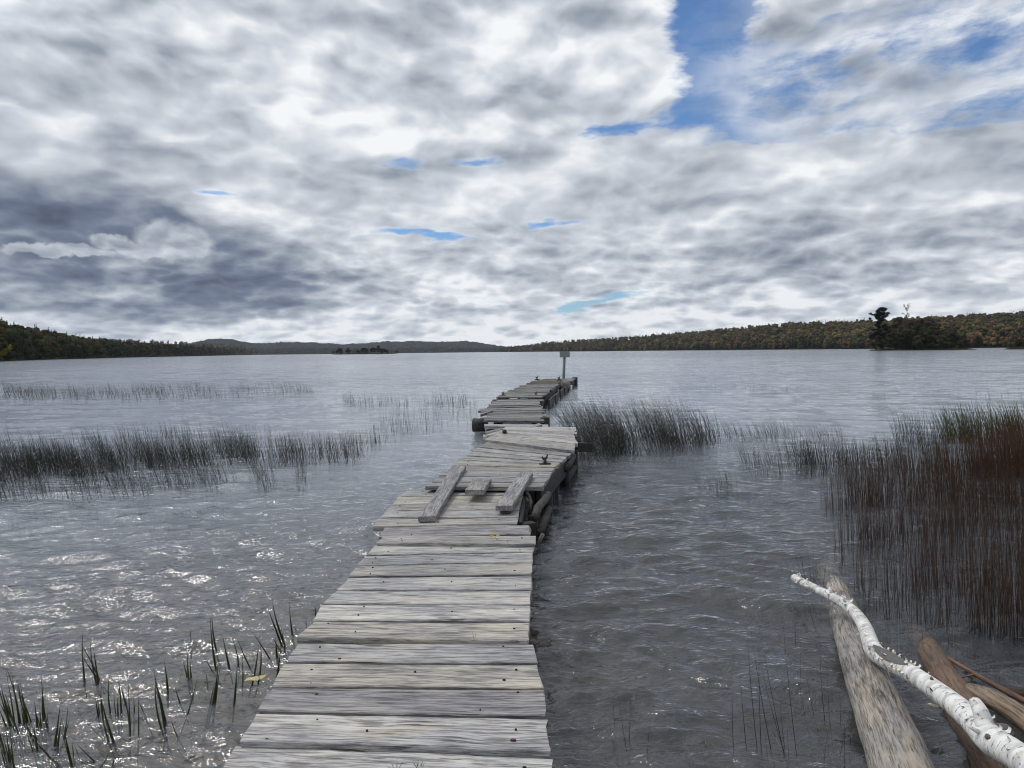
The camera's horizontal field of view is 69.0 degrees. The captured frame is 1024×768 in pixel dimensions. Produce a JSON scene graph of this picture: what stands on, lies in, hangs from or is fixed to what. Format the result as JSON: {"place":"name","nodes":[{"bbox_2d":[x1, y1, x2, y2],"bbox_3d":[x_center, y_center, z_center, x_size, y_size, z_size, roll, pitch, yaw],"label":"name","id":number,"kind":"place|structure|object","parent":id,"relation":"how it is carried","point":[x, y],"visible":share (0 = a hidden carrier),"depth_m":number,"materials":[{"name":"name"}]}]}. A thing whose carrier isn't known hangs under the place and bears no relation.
{"place":"outdoors","nodes":[
{"label":"outdoors","id":0,"kind":"place"},
{"bbox_2d":[0,350,249,360],"bbox_3d":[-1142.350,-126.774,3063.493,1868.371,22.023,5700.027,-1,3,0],"label":"hill","id":1,"kind":"structure","parent":0,"point":[105,356],"depth_m":781.48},
{"bbox_2d":[0,334,8,349],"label":"broadleaf tree","id":2,"kind":"object","parent":1,"relation":"on","point":[4,343],"visible":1,"depth_m":344.62,"materials":[{"name":"green plant"}]},
{"bbox_2d":[0,344,12,360],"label":"yellow tree","id":3,"kind":"object","parent":1,"relation":"on","point":[3,351],"visible":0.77,"depth_m":351.89,"materials":[{"name":"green plant"}]},
{"bbox_2d":[2,333,20,359],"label":"broadleaf tree","id":4,"kind":"object","parent":1,"relation":"on","point":[11,340],"visible":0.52,"depth_m":371.75,"materials":[{"name":"green plant"}]},
{"bbox_2d":[19,330,23,346],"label":"spruce tree","id":5,"kind":"object","parent":1,"relation":"on","point":[20,338],"visible":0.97,"depth_m":400.08,"materials":[{"name":"green plant"}]},
{"bbox_2d":[21,339,34,359],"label":"broadleaf tree","id":6,"kind":"object","parent":1,"relation":"on","point":[29,346],"visible":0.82,"depth_m":434.71,"materials":[{"name":"green plant"}]},
{"bbox_2d":[32,339,47,357],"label":"broadleaf tree","id":7,"kind":"object","parent":1,"relation":"on","point":[40,347],"visible":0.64,"depth_m":464.67,"materials":[{"name":"green plant"}]},
{"bbox_2d":[42,343,51,358],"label":"broadleaf tree","id":8,"kind":"object","parent":1,"relation":"on","point":[47,352],"visible":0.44,"depth_m":477.34,"materials":[{"name":"green plant"}]},
{"bbox_2d":[49,341,62,358],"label":"broadleaf tree","id":9,"kind":"object","parent":1,"relation":"on","point":[56,347],"visible":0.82,"depth_m":512.49,"materials":[{"name":"green plant"}]},
{"bbox_2d":[63,338,69,356],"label":"spruce tree","id":10,"kind":"object","parent":1,"relation":"on","point":[66,349],"visible":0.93,"depth_m":566.01,"materials":[{"name":"green plant"}]},
{"bbox_2d":[68,341,83,355],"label":"broadleaf tree","id":11,"kind":"object","parent":1,"relation":"on","point":[77,350],"visible":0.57,"depth_m":588.61,"materials":[{"name":"green plant"}]},
{"bbox_2d":[80,338,84,357],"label":"spruce tree","id":12,"kind":"object","parent":1,"relation":"on","point":[82,347],"visible":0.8,"depth_m":604.51,"materials":[{"name":"green plant"}]},
{"bbox_2d":[81,344,92,356],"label":"broadleaf tree","id":13,"kind":"object","parent":1,"relation":"on","point":[87,352],"visible":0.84,"depth_m":612.25,"materials":[{"name":"green plant"}]},
{"bbox_2d":[93,341,107,356],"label":"broadleaf tree","id":14,"kind":"object","parent":1,"relation":"on","point":[100,349],"visible":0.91,"depth_m":690.21,"materials":[{"name":"green plant"}]},
{"bbox_2d":[100,340,111,354],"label":"broadleaf tree","id":15,"kind":"object","parent":1,"relation":"on","point":[105,346],"visible":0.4,"depth_m":728.58,"materials":[{"name":"green plant"}]},
{"bbox_2d":[106,342,118,356],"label":"broadleaf tree","id":16,"kind":"object","parent":1,"relation":"on","point":[114,348],"visible":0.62,"depth_m":781.57,"materials":[{"name":"green plant"}]},
{"bbox_2d":[115,348,122,355],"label":"broadleaf tree","id":17,"kind":"object","parent":1,"relation":"on","point":[120,353],"visible":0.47,"depth_m":818.06,"materials":[{"name":"green plant"}]},
{"bbox_2d":[0,317,245,355],"bbox_3d":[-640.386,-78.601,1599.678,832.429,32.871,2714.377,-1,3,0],"label":"mixed forest","id":18,"kind":"object","parent":1,"relation":"on","point":[41,335],"visible":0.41,"depth_m":633.89,"materials":[{"name":"green plant"}]},
{"bbox_2d":[125,346,133,356],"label":"broadleaf tree","id":19,"kind":"object","parent":1,"relation":"on","point":[129,350],"visible":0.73,"depth_m":880.23,"materials":[{"name":"green plant"}]},
{"bbox_2d":[139,344,148,355],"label":"broadleaf tree","id":20,"kind":"object","parent":1,"relation":"on","point":[145,347],"visible":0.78,"depth_m":991.16,"materials":[{"name":"green plant"}]},
{"bbox_2d":[144,345,151,354],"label":"broadleaf tree","id":21,"kind":"object","parent":1,"relation":"on","point":[149,350],"visible":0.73,"depth_m":1012.41,"materials":[{"name":"green plant"}]},
{"bbox_2d":[155,344,165,354],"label":"broadleaf tree","id":22,"kind":"object","parent":1,"relation":"on","point":[160,348],"visible":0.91,"depth_m":1102.05,"materials":[{"name":"green plant"}]},
{"bbox_2d":[175,347,181,354],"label":"broadleaf tree","id":23,"kind":"object","parent":1,"relation":"on","point":[178,350],"visible":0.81,"depth_m":1270.59,"materials":[{"name":"green plant"}]},
{"bbox_2d":[182,345,191,354],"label":"broadleaf tree","id":24,"kind":"object","parent":1,"relation":"on","point":[188,349],"visible":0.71,"depth_m":1406.37,"materials":[{"name":"green plant"}]},
{"bbox_2d":[197,347,202,355],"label":"broadleaf tree","id":25,"kind":"object","parent":1,"relation":"on","point":[199,352],"visible":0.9,"depth_m":1523.91,"materials":[{"name":"green plant"}]},
{"bbox_2d":[207,347,212,355],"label":"broadleaf tree","id":26,"kind":"object","parent":1,"relation":"on","point":[209,350],"visible":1,"depth_m":1679.95,"materials":[{"name":"green plant"}]},
{"bbox_2d":[188,338,505,348],"bbox_3d":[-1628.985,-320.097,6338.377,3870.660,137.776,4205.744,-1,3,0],"label":"hills","id":27,"kind":"structure","parent":0,"point":[396,344],"depth_m":5657.01,"materials":[{"name":"plant"}]},
{"bbox_2d":[332,353,396,354],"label":"islet ground","id":28,"kind":"structure","parent":0,"point":[368,353],"depth_m":1383.98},
{"bbox_2d":[374,346,381,352],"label":"broadleaf tree","id":29,"kind":"object","parent":28,"relation":"on","point":[378,349],"visible":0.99,"depth_m":1403.96,"materials":[{"name":"green plant"}]},
{"bbox_2d":[250,347,498,354],"bbox_3d":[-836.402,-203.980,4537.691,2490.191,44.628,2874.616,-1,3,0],"label":"hills","id":30,"kind":"structure","parent":0,"point":[284,351],"depth_m":3824.62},
{"bbox_2d":[0,455,1023,767],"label":"lake bed","id":31,"kind":"object","parent":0,"point":[568,721],"visible":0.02,"depth_m":6.04,"materials":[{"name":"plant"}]},
{"bbox_2d":[223,490,552,767],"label":"dock section","id":32,"kind":"object","parent":31,"relation":"on","point":[417,674],"visible":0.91,"depth_m":3.59,"materials":[{"name":"grey wood"}]},
{"bbox_2d":[418,465,465,521],"bbox_3d":[-0.688,1.096,7.780,0.156,0.050,2.471,-1,4,3],"label":"loose board","id":33,"kind":"object","parent":32,"relation":"on","point":[433,508],"visible":0.99,"depth_m":7.37,"materials":[{"name":"grey wood"}]},
{"bbox_2d":[472,417,487,431],"bbox_3d":[-0.704,1.391,15.678,0.357,1.569,3.855,-1,3,0],"label":"mooring log","id":34,"kind":"object","parent":31,"relation":"on","point":[478,424],"visible":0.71,"depth_m":16.49,"materials":[{"name":"wood"}]},
{"bbox_2d":[425,442,578,569],"bbox_3d":[0.113,1.886,10.184,1.516,1.842,4.579,0,3,7],"label":"dock section","id":35,"kind":"object","parent":31,"relation":"on","point":[501,466],"visible":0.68,"depth_m":9.52,"materials":[{"name":"grey wood"}]},
{"bbox_2d":[465,479,491,494],"bbox_3d":[-0.347,1.060,7.714,0.204,0.050,0.657,0,3,4],"label":"loose board","id":36,"kind":"object","parent":35,"relation":"on","point":[478,487],"visible":1,"depth_m":7.58,"materials":[{"name":"grey wood"}]},
{"bbox_2d":[496,472,532,510],"bbox_3d":[0.041,1.077,7.616,0.164,0.050,1.648,0,4,8],"label":"loose board","id":37,"kind":"object","parent":35,"relation":"on","point":[510,497],"visible":1,"depth_m":7.37,"materials":[{"name":"grey wood"}]},
{"bbox_2d":[539,454,550,464],"bbox_3d":[0.412,0.945,9.309,0.146,0.140,0.042,-1,3,0],"label":"mooring cleat","id":38,"kind":"object","parent":35,"relation":"on","point":[544,462],"visible":1,"depth_m":9.30,"materials":[{"name":"metal"}]},
{"bbox_2d":[478,399,549,438],"bbox_3d":[0.072,1.516,18.904,1.849,1.820,9.457,-1,3,0],"label":"dock section","id":39,"kind":"object","parent":31,"relation":"on","point":[498,412],"visible":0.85,"depth_m":17.87,"materials":[{"name":"grey wood"}]},
{"bbox_2d":[517,491,553,590],"bbox_3d":[0.238,1.828,7.617,0.285,1.377,1.917,0,3,7],"label":"broken dock frame","id":40,"kind":"object","parent":31,"relation":"on","point":[545,502],"visible":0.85,"depth_m":7.41,"materials":[{"name":"wood"}]},
{"bbox_2d":[496,377,577,408],"bbox_3d":[1.193,1.027,30.454,1.968,1.963,18.619,0,3,8],"label":"dock section","id":41,"kind":"object","parent":31,"relation":"on","point":[545,389],"visible":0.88,"depth_m":28.63,"materials":[{"name":"grey wood"}]},
{"bbox_2d":[560,350,569,377],"bbox_3d":[2.783,-0.147,39.227,0.525,3.307,0.195,-1,3,0],"label":"sign post","id":42,"kind":"object","parent":41,"relation":"attached to","point":[564,354],"visible":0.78,"depth_m":39.07,"materials":[{"name":"metal"}]},
{"bbox_2d":[484,427,592,517],"bbox_3d":[0.463,1.750,12.031,1.673,1.945,3.268,0,3,9],"label":"dock section","id":43,"kind":"object","parent":31,"relation":"on","point":[559,439],"visible":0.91,"depth_m":11.81,"materials":[{"name":"grey wood"}]},
{"bbox_2d":[0,348,1023,767],"bbox_3d":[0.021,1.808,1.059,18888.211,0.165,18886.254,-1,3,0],"label":"lake water","id":44,"kind":"structure","parent":0,"point":[386,472],"depth_m":19.07,"materials":[{"name":"liquid"}]},
{"bbox_2d":[0,668,34,767],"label":"reed clump","id":45,"kind":"object","parent":44,"relation":"in","point":[8,756],"visible":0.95,"depth_m":3.74,"materials":[{"name":"plant"}]},
{"bbox_2d":[16,678,69,767],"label":"reed clump","id":46,"kind":"object","parent":44,"relation":"in","point":[45,726],"visible":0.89,"depth_m":3.67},
{"bbox_2d":[25,718,108,767],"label":"reed clump","id":47,"kind":"object","parent":44,"relation":"in","point":[56,764],"visible":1,"depth_m":3.38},
{"bbox_2d":[81,633,110,699],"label":"reed clump","id":48,"kind":"object","parent":44,"relation":"in","point":[96,676],"visible":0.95,"depth_m":4.28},
{"bbox_2d":[76,674,128,767],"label":"reed clump","id":49,"kind":"object","parent":44,"relation":"in","point":[107,730],"visible":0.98,"depth_m":3.78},
{"bbox_2d":[113,678,138,767],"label":"reed clump","id":50,"kind":"object","parent":44,"relation":"in","point":[121,719],"visible":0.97,"depth_m":3.82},
{"bbox_2d":[139,673,186,753],"bbox_3d":[-1.756,1.602,3.754,0.140,0.452,0.434,-3,3,-41],"label":"reed clump","id":51,"kind":"object","parent":44,"relation":"in","point":[165,724],"visible":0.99,"depth_m":3.68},
{"bbox_2d":[164,652,197,743],"bbox_3d":[-1.796,1.647,4.037,0.148,0.339,0.563,-2,3,-27],"label":"reed clump","id":52,"kind":"object","parent":44,"relation":"in","point":[190,683],"visible":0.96,"depth_m":4.15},
{"bbox_2d":[190,619,222,691],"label":"reed clump","id":53,"kind":"object","parent":44,"relation":"in","point":[215,647],"visible":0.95,"depth_m":4.44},
{"bbox_2d":[0,419,416,501],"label":"rushes","id":54,"kind":"object","parent":44,"relation":"in","point":[56,458],"visible":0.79,"depth_m":12.30,"materials":[{"name":"plant"}]},
{"bbox_2d":[204,658,237,731],"bbox_3d":[-1.551,1.638,3.967,0.175,0.356,0.101,-2,3,-24],"label":"reed clump","id":55,"kind":"object","parent":44,"relation":"in","point":[213,704],"visible":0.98,"depth_m":3.97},
{"bbox_2d":[223,636,261,697],"bbox_3d":[-1.554,1.621,4.381,0.297,0.355,0.152,2,3,42],"label":"reed clump","id":56,"kind":"object","parent":44,"relation":"in","point":[229,669],"visible":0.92,"depth_m":4.30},
{"bbox_2d":[245,674,266,680],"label":"floating leaf","id":57,"kind":"object","parent":44,"relation":"on","point":[255,678],"visible":1,"depth_m":4.23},
{"bbox_2d":[252,601,289,679],"bbox_3d":[-1.471,1.571,4.578,0.251,0.436,0.460,-1,3,0],"label":"reed clump","id":58,"kind":"object","parent":44,"relation":"in","point":[282,654],"visible":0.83,"depth_m":4.66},
{"bbox_2d":[289,605,315,648],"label":"reed clump","id":59,"kind":"object","parent":44,"relation":"in","point":[295,628],"visible":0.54,"depth_m":4.87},
{"bbox_2d":[1,378,1021,436],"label":"rushes","id":60,"kind":"object","parent":44,"relation":"in","point":[42,390],"visible":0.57,"depth_m":33.44,"materials":[{"name":"plant"}]},
{"bbox_2d":[532,386,723,485],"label":"tall rushes","id":61,"kind":"object","parent":44,"relation":"in","point":[617,433],"visible":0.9,"depth_m":13.83,"materials":[{"name":"plant"}]},
{"bbox_2d":[607,685,649,767],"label":"rush clump","id":62,"kind":"object","parent":44,"relation":"in","point":[624,738],"visible":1,"depth_m":3.54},
{"bbox_2d":[732,605,787,767],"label":"rush clump","id":63,"kind":"object","parent":44,"relation":"in","point":[759,713],"visible":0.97,"depth_m":3.47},
{"bbox_2d":[795,633,802,723],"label":"rush clump","id":64,"kind":"object","parent":44,"relation":"in","point":[800,672],"visible":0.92,"depth_m":4.20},
{"bbox_2d":[777,532,826,627],"bbox_3d":[2.255,1.459,5.761,0.401,0.731,0.370,-1,3,0],"label":"rush clump","id":65,"kind":"object","parent":44,"relation":"in","point":[813,604],"visible":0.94,"depth_m":5.76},
{"bbox_2d":[780,583,826,661],"bbox_3d":[1.960,1.567,5.012,0.312,0.588,0.063,0,3,8],"label":"rush clump","id":66,"kind":"object","parent":44,"relation":"in","point":[810,633],"visible":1,"depth_m":4.99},
{"bbox_2d":[761,591,867,767],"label":"rush clump","id":67,"kind":"object","parent":44,"relation":"in","point":[793,726],"visible":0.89,"depth_m":3.42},
{"bbox_2d":[694,405,948,520],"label":"rushes","id":68,"kind":"object","parent":44,"relation":"in","point":[809,460],"visible":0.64,"depth_m":11.60,"materials":[{"name":"plant"}]},
{"bbox_2d":[800,661,855,767],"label":"rush clump","id":69,"kind":"object","parent":44,"relation":"in","point":[830,729],"visible":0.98,"depth_m":3.71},
{"bbox_2d":[817,561,934,767],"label":"grey log","id":70,"kind":"object","parent":44,"relation":"in","point":[890,735],"visible":0.84,"depth_m":3.54,"materials":[{"name":"wood"}]},
{"bbox_2d":[791,573,1023,767],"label":"birch trunk","id":71,"kind":"object","parent":70,"relation":"on","point":[972,717],"visible":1,"depth_m":3.23,"materials":[{"name":"white plant"}]},
{"bbox_2d":[820,394,1023,687],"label":"brown rushes","id":72,"kind":"object","parent":44,"relation":"in","point":[975,468],"visible":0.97,"depth_m":6.93,"materials":[{"name":"plant"}]},
{"bbox_2d":[907,624,1007,767],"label":"brown log","id":73,"kind":"object","parent":44,"relation":"in","point":[937,664],"visible":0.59,"depth_m":4.00,"materials":[{"name":"wood"}]},
{"bbox_2d":[948,657,1023,703],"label":"dead branch","id":74,"kind":"object","parent":73,"relation":"on","point":[1008,692],"visible":0.86,"depth_m":3.91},
{"bbox_2d":[920,596,994,682],"bbox_3d":[2.751,1.562,4.622,0.393,0.613,0.150,1,3,28],"label":"rush clump","id":75,"kind":"object","parent":44,"relation":"in","point":[948,640],"visible":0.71,"depth_m":4.65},
{"bbox_2d":[923,396,1023,444],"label":"green rushes","id":76,"kind":"object","parent":44,"relation":"in","point":[959,429],"visible":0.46,"depth_m":14.84,"materials":[{"name":"plant"}]},
{"bbox_2d":[965,683,1023,732],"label":"split log","id":77,"kind":"object","parent":44,"relation":"on","point":[1010,710],"visible":0.87,"depth_m":3.67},
{"bbox_2d":[1006,687,1023,703],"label":"sunken log","id":78,"kind":"object","parent":44,"relation":"in","point":[1019,690],"visible":0.44,"depth_m":3.96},
{"bbox_2d":[0,0,1023,346],"label":"sky","id":79,"kind":"structure","parent":0,"point":[506,173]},
{"bbox_2d":[493,329,1023,351],"bbox_3d":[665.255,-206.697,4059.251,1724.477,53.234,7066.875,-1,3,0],"label":"hill","id":80,"kind":"structure","parent":0,"point":[739,348],"depth_m":1336.32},
{"bbox_2d":[495,310,1023,351],"bbox_3d":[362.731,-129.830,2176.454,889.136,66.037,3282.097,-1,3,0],"label":"autumn forest","id":81,"kind":"object","parent":80,"relation":"on","point":[991,330],"visible":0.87,"depth_m":1298.18,"materials":[{"name":"green plant"}]},
{"bbox_2d":[868,347,977,350],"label":"shoreline","id":82,"kind":"structure","parent":0,"point":[924,348],"depth_m":408.73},
{"bbox_2d":[874,339,882,348],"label":"broadleaf tree","id":83,"kind":"object","parent":82,"relation":"on","point":[878,343],"visible":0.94,"depth_m":421.90,"materials":[{"name":"green plant"}]},
{"bbox_2d":[868,307,892,348],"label":"pine tree","id":84,"kind":"object","parent":82,"relation":"on","point":[881,315],"visible":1,"depth_m":422.64,"materials":[{"name":"green plant"}]},
{"bbox_2d":[883,321,899,337],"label":"broadleaf tree","id":85,"kind":"object","parent":82,"relation":"on","point":[894,324],"visible":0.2,"depth_m":443.45,"materials":[{"name":"green plant"}]},
{"bbox_2d":[891,332,903,348],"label":"broadleaf tree","id":86,"kind":"object","parent":82,"relation":"on","point":[898,339],"visible":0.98,"depth_m":416.32,"materials":[{"name":"green plant"}]},
{"bbox_2d":[891,317,904,330],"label":"broadleaf tree","id":87,"kind":"object","parent":82,"relation":"on","point":[900,319],"visible":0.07,"depth_m":445.37,"materials":[{"name":"green plant"}]},
{"bbox_2d":[893,325,906,347],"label":"broadleaf tree","id":88,"kind":"object","parent":82,"relation":"on","point":[899,328],"visible":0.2,"depth_m":429.61,"materials":[{"name":"green plant"}]},
{"bbox_2d":[902,303,909,326],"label":"sparse tree","id":89,"kind":"object","parent":82,"relation":"on","point":[907,314],"visible":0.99,"depth_m":427.07,"materials":[{"name":"grey plant"}]},
{"bbox_2d":[902,329,911,344],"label":"broadleaf tree","id":90,"kind":"object","parent":82,"relation":"on","point":[905,332],"visible":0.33,"depth_m":419.38,"materials":[{"name":"green plant"}]},
{"bbox_2d":[905,330,910,348],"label":"spruce tree","id":91,"kind":"object","parent":82,"relation":"on","point":[908,336],"visible":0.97,"depth_m":413.48,"materials":[{"name":"green plant"}]},
{"bbox_2d":[899,320,917,347],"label":"broadleaf tree","id":92,"kind":"object","parent":82,"relation":"on","point":[904,322],"visible":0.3,"depth_m":435.66,"materials":[{"name":"brown plant"}]},
{"bbox_2d":[907,327,916,345],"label":"broadleaf tree","id":93,"kind":"object","parent":82,"relation":"on","point":[913,332],"visible":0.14,"depth_m":422.02,"materials":[{"name":"green plant"}]},
{"bbox_2d":[911,335,923,346],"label":"broadleaf tree","id":94,"kind":"object","parent":82,"relation":"on","point":[916,340],"visible":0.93,"depth_m":408.80,"materials":[{"name":"green plant"}]},
{"bbox_2d":[909,322,927,346],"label":"broadleaf tree","id":95,"kind":"object","parent":82,"relation":"on","point":[915,327],"visible":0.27,"depth_m":428.32,"materials":[{"name":"green plant"}]},
{"bbox_2d":[918,329,934,347],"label":"broadleaf tree","id":96,"kind":"object","parent":82,"relation":"on","point":[927,337],"visible":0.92,"depth_m":413.94,"materials":[{"name":"green plant"}]},
{"bbox_2d":[922,317,935,325],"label":"broadleaf tree","id":97,"kind":"object","parent":82,"relation":"on","point":[927,322],"visible":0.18,"depth_m":435.23,"materials":[{"name":"green plant"}]},
{"bbox_2d":[932,329,939,343],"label":"broadleaf tree","id":98,"kind":"object","parent":82,"relation":"on","point":[936,332],"visible":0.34,"depth_m":420.92,"materials":[{"name":"green plant"}]},
{"bbox_2d":[932,325,941,335],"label":"broadleaf tree","id":99,"kind":"object","parent":82,"relation":"on","point":[937,327],"visible":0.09,"depth_m":429.84,"materials":[{"name":"green plant"}]},
{"bbox_2d":[935,334,947,348],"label":"broadleaf tree","id":100,"kind":"object","parent":82,"relation":"on","point":[940,340],"visible":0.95,"depth_m":404.15,"materials":[{"name":"green plant"}]},
{"bbox_2d":[943,338,952,348],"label":"broadleaf tree","id":101,"kind":"object","parent":82,"relation":"on","point":[948,342],"visible":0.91,"depth_m":401.19,"materials":[{"name":"green plant"}]},
{"bbox_2d":[941,331,955,347],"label":"broadleaf tree","id":102,"kind":"object","parent":82,"relation":"on","point":[949,335],"visible":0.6,"depth_m":414.79,"materials":[{"name":"green plant"}]},
{"bbox_2d":[943,329,956,347],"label":"broadleaf tree","id":103,"kind":"object","parent":82,"relation":"on","point":[953,331],"visible":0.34,"depth_m":419.21,"materials":[{"name":"green plant"}]},
{"bbox_2d":[955,333,960,344],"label":"broadleaf tree","id":104,"kind":"object","parent":82,"relation":"on","point":[958,337],"visible":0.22,"depth_m":425.95,"materials":[{"name":"green plant"}]},
{"bbox_2d":[958,340,964,347],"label":"broadleaf tree","id":105,"kind":"object","parent":82,"relation":"on","point":[961,342],"visible":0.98,"depth_m":403.38,"materials":[{"name":"green plant"}]},
{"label":"spit ground","id":106,"kind":"structure","parent":0,"visible":0},
{"bbox_2d":[1011,334,1021,346],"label":"shrub","id":107,"kind":"object","parent":106,"relation":"on","point":[1016,340],"visible":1,"depth_m":383.55,"materials":[{"name":"green plant"}]},
{"bbox_3d":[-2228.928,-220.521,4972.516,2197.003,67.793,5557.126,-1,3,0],"label":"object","id":108,"kind":"structure","parent":0,"visible":0},
{"bbox_2d":[86,338,260,352],"bbox_3d":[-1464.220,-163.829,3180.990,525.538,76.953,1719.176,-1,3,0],"label":"ridge forest","id":109,"kind":"object","parent":108,"relation":"on","point":[250,349],"visible":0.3,"depth_m":3523.26,"materials":[{"name":"green plant"}]}
]}

